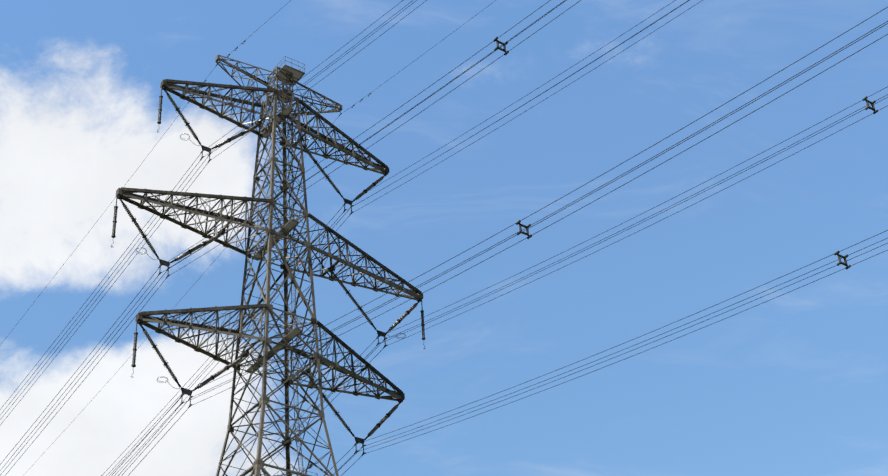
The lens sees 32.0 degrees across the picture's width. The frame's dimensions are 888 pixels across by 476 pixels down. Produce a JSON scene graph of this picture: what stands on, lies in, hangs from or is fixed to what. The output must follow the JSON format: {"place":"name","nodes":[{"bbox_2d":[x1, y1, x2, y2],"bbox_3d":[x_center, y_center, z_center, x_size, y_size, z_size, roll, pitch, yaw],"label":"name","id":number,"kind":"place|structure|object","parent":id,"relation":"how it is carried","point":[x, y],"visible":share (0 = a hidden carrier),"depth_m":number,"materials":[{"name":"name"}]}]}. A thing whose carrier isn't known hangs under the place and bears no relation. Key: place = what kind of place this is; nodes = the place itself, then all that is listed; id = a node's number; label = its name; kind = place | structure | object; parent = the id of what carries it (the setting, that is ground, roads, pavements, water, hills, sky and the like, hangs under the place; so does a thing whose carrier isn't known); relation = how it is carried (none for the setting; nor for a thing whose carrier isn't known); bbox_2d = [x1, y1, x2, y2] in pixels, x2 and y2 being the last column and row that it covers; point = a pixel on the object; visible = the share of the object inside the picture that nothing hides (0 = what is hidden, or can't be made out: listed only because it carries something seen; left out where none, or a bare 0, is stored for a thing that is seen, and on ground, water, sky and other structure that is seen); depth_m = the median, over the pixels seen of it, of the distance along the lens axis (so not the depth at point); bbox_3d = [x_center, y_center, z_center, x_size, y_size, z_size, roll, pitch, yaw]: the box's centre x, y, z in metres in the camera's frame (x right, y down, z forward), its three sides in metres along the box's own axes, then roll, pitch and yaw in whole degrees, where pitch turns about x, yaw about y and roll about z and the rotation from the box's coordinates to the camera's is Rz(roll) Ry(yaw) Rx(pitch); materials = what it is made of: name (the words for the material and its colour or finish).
{"place":"outdoors","nodes":[
{"label":"outdoors","id":0,"kind":"place"},
{"bbox_2d":[0,0,887,475],"label":"sky","id":1,"kind":"structure","parent":0,"point":[795,382],"materials":[{"name":"blue"}]},
{"label":"ground","id":2,"kind":"structure","parent":0,"visible":0},
{"bbox_2d":[111,41,424,475],"bbox_3d":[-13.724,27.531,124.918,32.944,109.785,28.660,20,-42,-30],"label":"transmission tower","id":3,"kind":"structure","parent":2,"relation":"on","point":[287,75],"depth_m":141.48,"materials":[{"name":"metal"}]},
{"bbox_2d":[0,0,887,475],"bbox_3d":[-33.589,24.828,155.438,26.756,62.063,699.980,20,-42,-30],"label":"conductors","id":4,"kind":"object","parent":3,"relation":"attached to","point":[452,258],"visible":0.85,"depth_m":119.75,"materials":[{"name":"grey metal"}]},
{"bbox_2d":[101,37,877,475],"bbox_3d":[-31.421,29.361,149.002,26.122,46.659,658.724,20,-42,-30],"label":"bundle spacers","id":5,"kind":"object","parent":4,"relation":"attached to","point":[505,51],"visible":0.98,"depth_m":95.33,"materials":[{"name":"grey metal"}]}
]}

